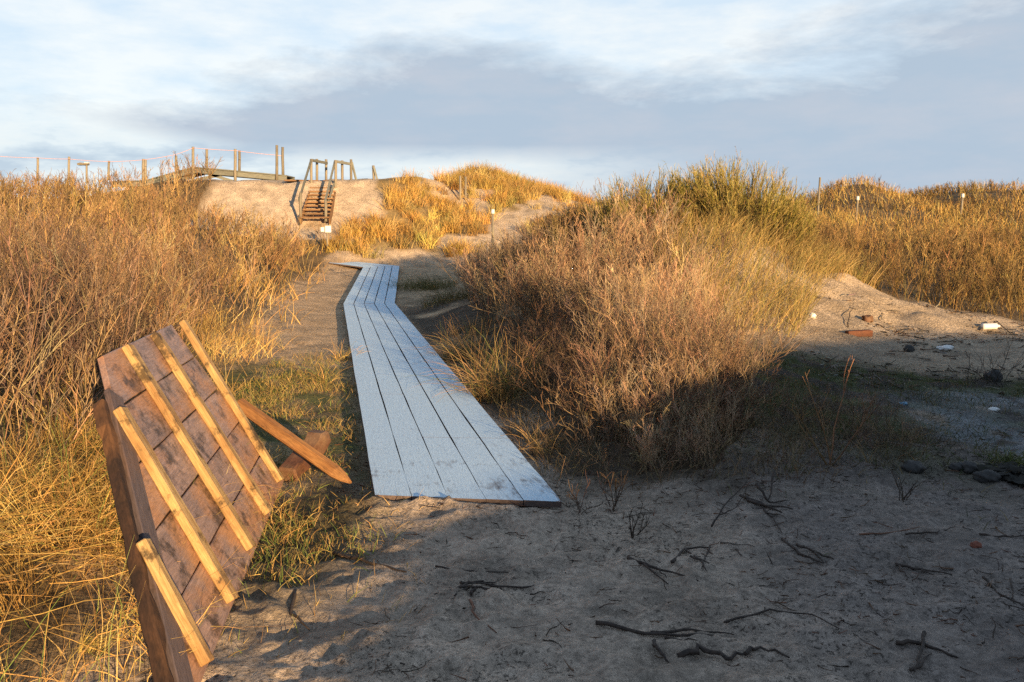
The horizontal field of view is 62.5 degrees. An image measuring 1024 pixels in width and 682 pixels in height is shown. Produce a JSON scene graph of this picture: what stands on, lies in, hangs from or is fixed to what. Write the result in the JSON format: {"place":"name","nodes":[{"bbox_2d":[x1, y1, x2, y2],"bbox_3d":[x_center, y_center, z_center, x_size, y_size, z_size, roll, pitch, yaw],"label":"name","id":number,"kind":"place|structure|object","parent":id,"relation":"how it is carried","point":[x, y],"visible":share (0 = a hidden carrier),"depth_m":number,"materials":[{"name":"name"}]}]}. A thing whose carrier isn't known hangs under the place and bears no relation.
{"place":"outdoors","nodes":[
{"label":"outdoors","id":0,"kind":"place"},
{"bbox_2d":[0,173,1023,681],"bbox_3d":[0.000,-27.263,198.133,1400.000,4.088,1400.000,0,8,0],"label":"ground","id":1,"kind":"structure","parent":0,"point":[322,651],"depth_m":4.49,"materials":[{"name":"beige sand"}]},
{"bbox_2d":[36,157,38,177],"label":"fence post","id":2,"kind":"object","parent":1,"relation":"on","point":[37,168],"visible":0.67,"depth_m":34.33,"materials":[{"name":"brown wood"}]},
{"bbox_2d":[67,157,69,177],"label":"fence post","id":3,"kind":"object","parent":1,"relation":"on","point":[68,166],"visible":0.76,"depth_m":34.33,"materials":[{"name":"brown wood"}]},
{"bbox_2d":[77,162,89,183],"bbox_3d":[-17.451,-6.856,34.383,0.443,0.857,0.277,0,8,0],"label":"lamp post","id":4,"kind":"object","parent":1,"relation":"on","point":[86,164],"visible":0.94,"depth_m":34.35,"materials":[{"name":"white wood"}]},
{"bbox_2d":[107,162,109,180],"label":"fence post","id":5,"kind":"object","parent":1,"relation":"on","point":[108,169],"visible":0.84,"depth_m":34.34,"materials":[{"name":"brown wood"}]},
{"bbox_2d":[0,151,322,474],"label":"thicket","id":6,"kind":"object","parent":1,"relation":"on","point":[65,293],"visible":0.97,"depth_m":8.39,"materials":[{"name":"brown plant"}]},
{"bbox_2d":[0,168,342,681],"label":"straw grass","id":7,"kind":"structure","parent":1,"relation":"on","point":[73,484],"depth_m":4.22,"materials":[{"name":"yellow plant"}]},
{"bbox_2d":[93,320,283,681],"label":"overturned boardwalk section","id":8,"kind":"object","parent":1,"relation":"on","point":[210,437],"visible":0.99,"depth_m":3.88,"materials":[{"name":"brown wood"}]},
{"bbox_2d":[115,145,294,187],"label":"raised walkway","id":9,"kind":"structure","parent":1,"relation":"on","point":[235,173],"depth_m":34.38,"materials":[{"name":"brown wood"}]},
{"bbox_2d":[0,148,280,161],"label":"barrier tape","id":10,"kind":"object","parent":9,"relation":"attached to","point":[144,159],"visible":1,"depth_m":34.20,"materials":[{"name":"plastic"}]},
{"bbox_2d":[262,486,297,516],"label":"grass tuft","id":11,"kind":"object","parent":1,"relation":"on","point":[280,500],"visible":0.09,"depth_m":4.98,"materials":[{"name":"yellow plant"}]},
{"bbox_2d":[237,398,351,483],"bbox_3d":[-1.413,0.660,5.479,0.953,0.092,0.099,32,1,13],"label":"timber post","id":12,"kind":"object","parent":1,"relation":"on","point":[291,440],"visible":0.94,"depth_m":5.44,"materials":[{"name":"brown wood"}]},
{"bbox_2d":[260,499,333,542],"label":"grass tuft","id":13,"kind":"object","parent":1,"relation":"on","point":[280,519],"visible":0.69,"depth_m":4.65,"materials":[{"name":"green plant"}]},
{"bbox_2d":[290,589,309,630],"bbox_3d":[-0.927,1.155,3.621,0.061,0.035,0.361,-3,8,-22],"label":"root","id":14,"kind":"object","parent":1,"relation":"on","point":[292,605],"visible":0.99,"depth_m":3.62,"materials":[{"name":"brown wood"}]},
{"bbox_2d":[278,430,330,480],"bbox_3d":[-1.408,0.780,5.752,0.150,0.154,0.489,2,28,16],"label":"wood block","id":15,"kind":"object","parent":1,"relation":"on","point":[295,465],"depth_m":5.64,"materials":[{"name":"brown wood"}]},
{"bbox_2d":[284,179,328,181],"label":"landing boards","id":16,"kind":"object","parent":1,"relation":"on","point":[303,180],"visible":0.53,"depth_m":32.33,"materials":[{"name":"brown wood"}]},
{"bbox_2d":[293,360,350,383],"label":"grass tuft","id":17,"kind":"object","parent":1,"relation":"on","point":[321,379],"visible":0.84,"depth_m":9.01,"materials":[{"name":"plant"}]},
{"bbox_2d":[321,223,330,245],"bbox_3d":[-5.940,-3.396,26.976,0.331,0.732,0.088,0,8,0],"label":"path sign","id":18,"kind":"object","parent":1,"relation":"on","point":[327,228],"visible":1,"depth_m":26.91,"materials":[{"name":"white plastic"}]},
{"bbox_2d":[298,159,356,223],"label":"dune stairs","id":19,"kind":"structure","parent":1,"relation":"on","point":[326,195],"depth_m":30.80,"materials":[{"name":"brown wood"}]},
{"bbox_2d":[322,337,370,360],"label":"grass tuft","id":20,"kind":"object","parent":1,"relation":"on","point":[341,355],"visible":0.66,"depth_m":10.56,"materials":[{"name":"beige plant"}]},
{"bbox_2d":[329,262,394,268],"bbox_3d":[-4.910,-2.380,26.263,2.750,0.200,1.128,6,9,35],"label":"boardwalk section","id":21,"kind":"object","parent":1,"relation":"on","point":[360,265],"visible":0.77,"depth_m":26.01,"materials":[{"name":"grey wood"}]},
{"bbox_2d":[332,551,406,571],"bbox_3d":[-0.712,1.093,4.143,0.523,0.056,0.038,6,10,39],"label":"fallen stick","id":22,"kind":"object","parent":1,"relation":"on","point":[339,554],"visible":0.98,"depth_m":4.18,"materials":[{"name":"brown wood"}]},
{"bbox_2d":[343,266,398,305],"bbox_3d":[-3.475,-1.506,21.622,1.080,0.434,8.682,-1,8,-7],"label":"boardwalk section","id":23,"kind":"object","parent":1,"relation":"on","point":[363,289],"visible":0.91,"depth_m":20.40,"materials":[{"name":"grey wood"}]},
{"bbox_2d":[385,267,458,291],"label":"grass tuft","id":24,"kind":"object","parent":1,"relation":"on","point":[433,284],"visible":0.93,"depth_m":20.65,"materials":[{"name":"plant"}]},
{"bbox_2d":[406,280,487,309],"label":"grass tuft","id":25,"kind":"object","parent":1,"relation":"on","point":[450,297],"visible":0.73,"depth_m":16.96,"materials":[{"name":"plant"}]},
{"bbox_2d":[344,303,561,507],"bbox_3d":[-1.589,0.121,11.096,1.054,0.078,13.062,-2,8,-12],"label":"boardwalk section","id":26,"kind":"object","parent":1,"relation":"on","point":[456,446],"visible":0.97,"depth_m":6.60,"materials":[{"name":"grey wood"}]},
{"bbox_2d":[404,313,503,363],"bbox_3d":[-0.606,-0.063,10.492,1.548,0.668,1.301,0,8,0],"label":"grass tuft","id":27,"kind":"object","parent":1,"relation":"on","point":[448,354],"visible":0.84,"depth_m":10.50,"materials":[{"name":"brown plant"}]},
{"bbox_2d":[459,176,460,200],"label":"marker post","id":28,"kind":"object","parent":1,"relation":"on","point":[459,187],"visible":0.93,"depth_m":33.44,"materials":[{"name":"brown wood"}]},
{"bbox_2d":[318,159,612,258],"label":"marram grass","id":29,"kind":"structure","parent":1,"relation":"on","point":[376,226],"depth_m":31.05,"materials":[{"name":"yellow plant"}]},
{"bbox_2d":[464,177,466,199],"bbox_3d":[-1.841,-6.034,33.488,0.092,0.978,0.083,-3,8,-23],"label":"marker post","id":30,"kind":"object","parent":1,"relation":"on","point":[465,193],"visible":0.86,"depth_m":33.46,"materials":[{"name":"brown wood"}]},
{"bbox_2d":[435,565,529,573],"bbox_3d":[-0.141,1.088,4.007,0.457,0.022,0.050,0,8,3],"label":"fallen stick","id":31,"kind":"object","parent":1,"relation":"on","point":[436,566],"visible":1,"depth_m":3.99,"materials":[{"name":"brown wood"}]},
{"bbox_2d":[469,599,496,632],"bbox_3d":[-0.135,1.149,3.525,0.034,0.013,0.318,-3,8,-22],"label":"fallen stick","id":32,"kind":"object","parent":1,"relation":"on","point":[473,607],"visible":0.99,"depth_m":3.56,"materials":[{"name":"wood"}]},
{"bbox_2d":[405,321,569,403],"bbox_3d":[-0.189,0.193,8.070,1.609,0.826,1.608,-4,9,-25],"label":"grass tuft","id":33,"kind":"object","parent":1,"relation":"on","point":[481,387],"visible":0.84,"depth_m":8.07,"materials":[{"name":"beige plant"}]},
{"bbox_2d":[491,209,494,285],"bbox_3d":[-0.349,-1.587,15.427,0.066,1.626,0.064,-4,9,-26],"label":"marker post","id":34,"kind":"object","parent":1,"relation":"on","point":[492,215],"visible":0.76,"depth_m":15.34,"materials":[{"name":"white wood"}]},
{"bbox_2d":[454,580,533,595],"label":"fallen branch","id":35,"kind":"object","parent":1,"relation":"on","point":[464,585],"visible":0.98,"depth_m":3.82,"materials":[{"name":"brown wood"}]},
{"bbox_2d":[22,329,1023,662],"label":"verge turf","id":36,"kind":"structure","parent":1,"relation":"on","point":[268,399],"depth_m":6.84,"materials":[{"name":"plant"}]},
{"bbox_2d":[475,337,579,400],"bbox_3d":[0.187,0.223,8.427,1.242,0.638,1.236,0,8,0],"label":"grass tuft","id":37,"kind":"object","parent":1,"relation":"on","point":[526,363],"visible":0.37,"depth_m":8.42,"materials":[{"name":"brown plant"}]},
{"bbox_2d":[501,417,568,454],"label":"grass tuft","id":38,"kind":"object","parent":1,"relation":"on","point":[530,443],"visible":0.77,"depth_m":6.25,"materials":[{"name":"plant"}]},
{"bbox_2d":[551,469,602,513],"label":"twiggy sprig","id":39,"kind":"object","parent":1,"relation":"on","point":[573,499],"visible":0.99,"depth_m":4.83,"materials":[{"name":"brown plant"}]},
{"bbox_2d":[529,195,630,264],"bbox_3d":[1.231,-2.062,15.515,2.005,1.381,2.025,0,8,0],"label":"broom bush","id":40,"kind":"object","parent":1,"relation":"on","point":[558,222],"visible":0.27,"depth_m":15.30,"materials":[{"name":"brown plant"}]},
{"bbox_2d":[597,471,634,510],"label":"twiggy sprig","id":41,"kind":"object","parent":1,"relation":"on","point":[616,499],"visible":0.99,"depth_m":4.95,"materials":[{"name":"brown plant"}]},
{"bbox_2d":[628,499,649,537],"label":"twiggy sprig","id":42,"kind":"object","parent":1,"relation":"on","point":[632,532],"visible":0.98,"depth_m":4.57,"materials":[{"name":"brown plant"}]},
{"bbox_2d":[578,161,717,244],"bbox_3d":[2.461,-2.405,14.827,2.465,1.541,2.314,-3,8,-21],"label":"broom bush","id":43,"kind":"object","parent":1,"relation":"on","point":[602,214],"visible":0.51,"depth_m":14.43,"materials":[{"name":"green plant"}]},
{"bbox_2d":[283,236,1023,681],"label":"twig litter","id":44,"kind":"object","parent":1,"relation":"on","point":[835,366],"visible":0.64,"depth_m":5.15,"materials":[{"name":"brown plant"}]},
{"bbox_2d":[652,639,668,662],"bbox_3d":[0.568,1.192,3.247,0.028,0.031,0.138,-2,8,-13],"label":"fallen stick","id":45,"kind":"object","parent":1,"relation":"on","point":[656,646],"visible":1,"depth_m":3.25,"materials":[{"name":"brown wood"}]},
{"bbox_2d":[626,556,698,583],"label":"fallen branch","id":46,"kind":"object","parent":1,"relation":"on","point":[647,566],"visible":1,"depth_m":4.01,"materials":[{"name":"brown wood"}]},
{"bbox_2d":[595,620,734,640],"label":"fallen branch","id":47,"kind":"object","parent":1,"relation":"on","point":[666,633],"visible":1,"depth_m":3.36,"materials":[{"name":"brown wood"}]},
{"bbox_2d":[433,171,929,494],"bbox_3d":[1.052,-1.320,12.240,4.120,2.656,14.823,-1,8,-11],"label":"thicket","id":48,"kind":"object","parent":1,"relation":"on","point":[508,267],"visible":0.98,"depth_m":7.66,"materials":[{"name":"brown plant"}]},
{"bbox_2d":[670,546,710,570],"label":"fallen branch","id":49,"kind":"object","parent":1,"relation":"on","point":[673,560],"visible":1,"depth_m":4.15,"materials":[{"name":"brown wood"}]},
{"bbox_2d":[711,483,746,526],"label":"fallen twig","id":50,"kind":"object","parent":1,"relation":"on","point":[715,519],"visible":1,"depth_m":4.68,"materials":[{"name":"brown wood"}]},
{"bbox_2d":[677,643,789,660],"bbox_3d":[0.836,1.193,3.215,0.418,0.048,0.102,0,8,0],"label":"root","id":51,"kind":"object","parent":1,"relation":"on","point":[695,651],"visible":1,"depth_m":3.21,"materials":[{"name":"brown wood"}]},
{"bbox_2d":[720,542,751,555],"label":"fallen twig","id":52,"kind":"object","parent":1,"relation":"on","point":[737,550],"visible":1,"depth_m":4.26,"materials":[{"name":"brown wood"}]},
{"bbox_2d":[661,146,825,249],"bbox_3d":[3.873,-2.425,14.476,2.844,1.837,2.851,0,8,0],"label":"broom bush","id":53,"kind":"object","parent":1,"relation":"on","point":[783,202],"visible":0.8,"depth_m":13.95,"materials":[{"name":"green plant"}]},
{"bbox_2d":[739,471,792,512],"bbox_3d":[1.534,0.880,4.915,0.290,0.131,0.317,-4,9,-28],"label":"brushwood","id":54,"kind":"object","parent":1,"relation":"on","point":[754,501],"visible":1,"depth_m":4.90,"materials":[{"name":"brown wood"}]},
{"bbox_2d":[763,509,781,532],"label":"fallen twig","id":55,"kind":"object","parent":1,"relation":"on","point":[766,512],"visible":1,"depth_m":4.67,"materials":[{"name":"brown wood"}]},
{"bbox_2d":[724,608,839,628],"bbox_3d":[1.105,1.147,3.493,0.455,0.021,0.134,1,8,9],"label":"fallen stick","id":56,"kind":"object","parent":1,"relation":"on","point":[744,616],"visible":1,"depth_m":3.52,"materials":[{"name":"brown wood"}]},
{"bbox_2d":[756,202,822,252],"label":"broom bush","id":57,"kind":"object","parent":1,"relation":"on","point":[804,232],"visible":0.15,"depth_m":14.44,"materials":[{"name":"green plant"}]},
{"bbox_2d":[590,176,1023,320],"bbox_3d":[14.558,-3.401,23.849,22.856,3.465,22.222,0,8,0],"label":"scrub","id":58,"kind":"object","parent":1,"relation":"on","point":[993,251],"visible":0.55,"depth_m":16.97,"materials":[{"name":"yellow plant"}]},
{"bbox_2d":[781,537,833,563],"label":"fallen branch","id":59,"kind":"object","parent":1,"relation":"on","point":[816,553],"visible":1,"depth_m":4.15,"materials":[{"name":"brown wood"}]},
{"bbox_2d":[598,173,1023,318],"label":"slope grass","id":60,"kind":"structure","parent":1,"relation":"on","point":[910,200],"depth_m":26.40,"materials":[{"name":"plant"}]},
{"bbox_2d":[817,177,820,217],"bbox_3d":[9.331,-4.246,25.663,0.079,1.445,0.067,-3,8,-21],"label":"marker post","id":61,"kind":"object","parent":1,"relation":"on","point":[819,187],"visible":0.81,"depth_m":25.61,"materials":[{"name":"brown wood"}]},
{"bbox_2d":[788,355,879,464],"bbox_3d":[2.050,0.470,5.540,0.584,0.770,0.480,0,8,0],"label":"twiggy sprig","id":62,"kind":"object","parent":1,"relation":"on","point":[814,444],"visible":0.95,"depth_m":5.56,"materials":[{"name":"brown plant"}]},
{"bbox_2d":[855,196,858,221],"bbox_3d":[10.519,-3.966,25.702,0.099,0.880,0.095,4,9,27],"label":"marker post","id":63,"kind":"object","parent":1,"relation":"on","point":[857,198],"visible":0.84,"depth_m":25.66,"materials":[{"name":"white wood"}]},
{"bbox_2d":[845,329,872,336],"bbox_3d":[4.650,-0.099,11.309,0.355,0.098,0.116,-2,8,-10],"label":"brick","id":64,"kind":"object","parent":1,"relation":"on","point":[864,333],"visible":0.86,"depth_m":11.27,"materials":[{"name":"red brick"}]},
{"bbox_2d":[861,315,873,322],"bbox_3d":[5.153,-0.319,12.218,0.134,0.136,0.115,3,-4,-13],"label":"broken block","id":65,"kind":"object","parent":1,"relation":"on","point":[867,318],"depth_m":12.18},
{"bbox_2d":[859,526,919,534],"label":"fallen twig","id":66,"kind":"object","parent":1,"relation":"on","point":[885,532],"visible":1,"depth_m":4.43,"materials":[{"name":"brown wood"}]},
{"bbox_2d":[891,470,925,501],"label":"twiggy sprig","id":67,"kind":"object","parent":1,"relation":"on","point":[901,489],"visible":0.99,"depth_m":4.92,"materials":[{"name":"brown plant"}]},
{"bbox_2d":[903,345,914,351],"bbox_3d":[5.078,0.112,10.779,0.153,0.126,0.109,-4,9,-28],"label":"stone","id":68,"kind":"object","parent":1,"relation":"on","point":[911,348],"visible":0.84,"depth_m":10.74,"materials":[{"name":"grey stone"}]},
{"bbox_2d":[901,460,926,473],"bbox_3d":[2.627,0.832,5.528,0.177,0.094,0.119,-2,8,-17],"label":"stone","id":69,"kind":"object","parent":1,"relation":"on","point":[913,466],"visible":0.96,"depth_m":5.49,"materials":[{"name":"grey stone"}]},
{"bbox_2d":[895,563,951,575],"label":"fallen branch","id":70,"kind":"object","parent":1,"relation":"on","point":[909,567],"visible":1,"depth_m":4.00,"materials":[{"name":"brown wood"}]},
{"bbox_2d":[896,630,957,671],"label":"fallen branch","id":71,"kind":"object","parent":1,"relation":"on","point":[922,643],"visible":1,"depth_m":3.26,"materials":[{"name":"brown wood"}]},
{"bbox_2d":[905,526,955,534],"bbox_3d":[2.211,0.998,4.408,0.328,0.024,0.067,-2,8,-17],"label":"fallen stick","id":72,"kind":"object","parent":1,"relation":"on","point":[909,533],"visible":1,"depth_m":4.38,"materials":[{"name":"brown wood"}]},
{"bbox_2d":[935,345,953,350],"bbox_3d":[5.659,0.092,11.039,0.269,0.078,0.183,-7,10,-41],"label":"foam piece","id":73,"kind":"object","parent":1,"relation":"on","point":[948,347],"visible":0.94,"depth_m":10.98,"materials":[{"name":"white plastic"}]},
{"bbox_2d":[948,462,962,470],"bbox_3d":[2.945,0.833,5.585,0.103,0.067,0.090,-5,9,-32],"label":"stone","id":74,"kind":"object","parent":1,"relation":"on","point":[957,466],"visible":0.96,"depth_m":5.56,"materials":[{"name":"grey stone"}]},
{"bbox_2d":[959,194,963,220],"bbox_3d":[13.707,-4.027,25.693,0.098,0.918,0.091,4,9,25],"label":"marker post","id":75,"kind":"object","parent":1,"relation":"on","point":[962,199],"visible":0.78,"depth_m":25.65,"materials":[{"name":"white wood"}]},
{"bbox_2d":[962,460,977,473],"bbox_3d":[3.017,0.830,5.566,0.124,0.078,0.109,-3,8,-18],"label":"stone","id":76,"kind":"object","parent":1,"relation":"on","point":[969,467],"visible":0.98,"depth_m":5.52,"materials":[{"name":"grey stone"}]},
{"bbox_2d":[970,541,981,547],"bbox_3d":[2.343,1.032,4.262,0.060,0.044,0.049,-2,8,-11],"label":"brick fragment","id":77,"kind":"object","parent":1,"relation":"on","point":[975,544],"visible":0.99,"depth_m":4.25,"materials":[{"name":"red brick"}]},
{"bbox_2d":[965,349,999,383],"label":"twiggy sprig","id":78,"kind":"object","parent":1,"relation":"on","point":[981,367],"visible":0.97,"depth_m":8.66,"materials":[{"name":"brown plant"}]},
{"bbox_2d":[972,469,1001,482],"bbox_3d":[3.061,0.875,5.420,0.179,0.099,0.116,-1,8,-6],"label":"stone","id":79,"kind":"object","parent":1,"relation":"on","point":[987,475],"visible":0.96,"depth_m":5.38,"materials":[{"name":"grey stone"}]},
{"bbox_2d":[980,323,999,329],"bbox_3d":[7.233,-0.220,12.742,0.286,0.100,0.100,-1,8,-5],"label":"plastic bottle","id":80,"kind":"object","parent":1,"relation":"on","point":[986,326],"visible":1,"depth_m":12.71,"materials":[{"name":"white plastic"}]},
{"bbox_2d":[983,369,1002,381],"bbox_3d":[5.099,0.395,8.909,0.225,0.195,0.147,-2,8,-11],"label":"stone","id":81,"kind":"object","parent":1,"relation":"on","point":[994,379],"visible":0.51,"depth_m":8.86,"materials":[{"name":"grey stone"}]},
{"bbox_2d":[988,407,999,411],"bbox_3d":[4.232,0.602,7.402,0.124,0.044,0.075,-2,8,-11],"label":"foam piece","id":82,"kind":"object","parent":1,"relation":"on","point":[996,409],"visible":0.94,"depth_m":7.38,"materials":[{"name":"white plastic"}]},
{"bbox_2d":[979,321,1009,333],"bbox_3d":[7.237,-0.209,12.763,0.461,0.144,0.446,0,8,0],"label":"fallen stick","id":83,"kind":"object","parent":1,"relation":"on","point":[991,333],"visible":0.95,"depth_m":12.65,"materials":[{"name":"brown wood"}]},
{"bbox_2d":[969,442,1023,469],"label":"grass tuft","id":84,"kind":"object","parent":1,"relation":"on","point":[1014,458],"visible":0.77,"depth_m":5.68,"materials":[{"name":"green plant"}]},
{"bbox_2d":[971,336,1023,386],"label":"twiggy sprig","id":85,"kind":"object","parent":1,"relation":"on","point":[1000,370],"visible":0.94,"depth_m":8.63,"materials":[{"name":"brown plant"}]},
{"bbox_2d":[974,461,1023,488],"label":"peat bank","id":86,"kind":"structure","parent":1,"relation":"on","point":[1017,478],"depth_m":5.45,"materials":[{"name":"black soil"}]},
{"bbox_2d":[979,533,1023,537],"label":"fallen stick","id":87,"kind":"object","parent":1,"relation":"on","point":[986,534],"visible":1,"depth_m":4.39,"materials":[{"name":"brown wood"}]},
{"bbox_2d":[982,576,1023,609],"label":"fallen branch","id":88,"kind":"object","parent":1,"relation":"on","point":[994,588],"visible":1,"depth_m":3.75,"materials":[{"name":"brown wood"}]},
{"bbox_2d":[0,0,1023,200],"label":"sky","id":89,"kind":"structure","parent":0,"point":[913,94],"materials":[{"name":"blue"}]},
{"bbox_2d":[450,194,951,491],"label":"mound grass","id":90,"kind":"structure","parent":0,"point":[817,263],"depth_m":11.50,"materials":[{"name":"beige plant"}]},
{"label":"crest plank","id":91,"kind":"object","parent":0,"visible":0},
{"bbox_2d":[372,165,377,178],"bbox_3d":[-5.324,-6.488,32.756,0.288,0.662,0.148,6,10,36],"label":"leaning post","id":92,"kind":"object","parent":91,"relation":"on","point":[374,174],"visible":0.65,"depth_m":32.75,"materials":[{"name":"wood"}]}
]}

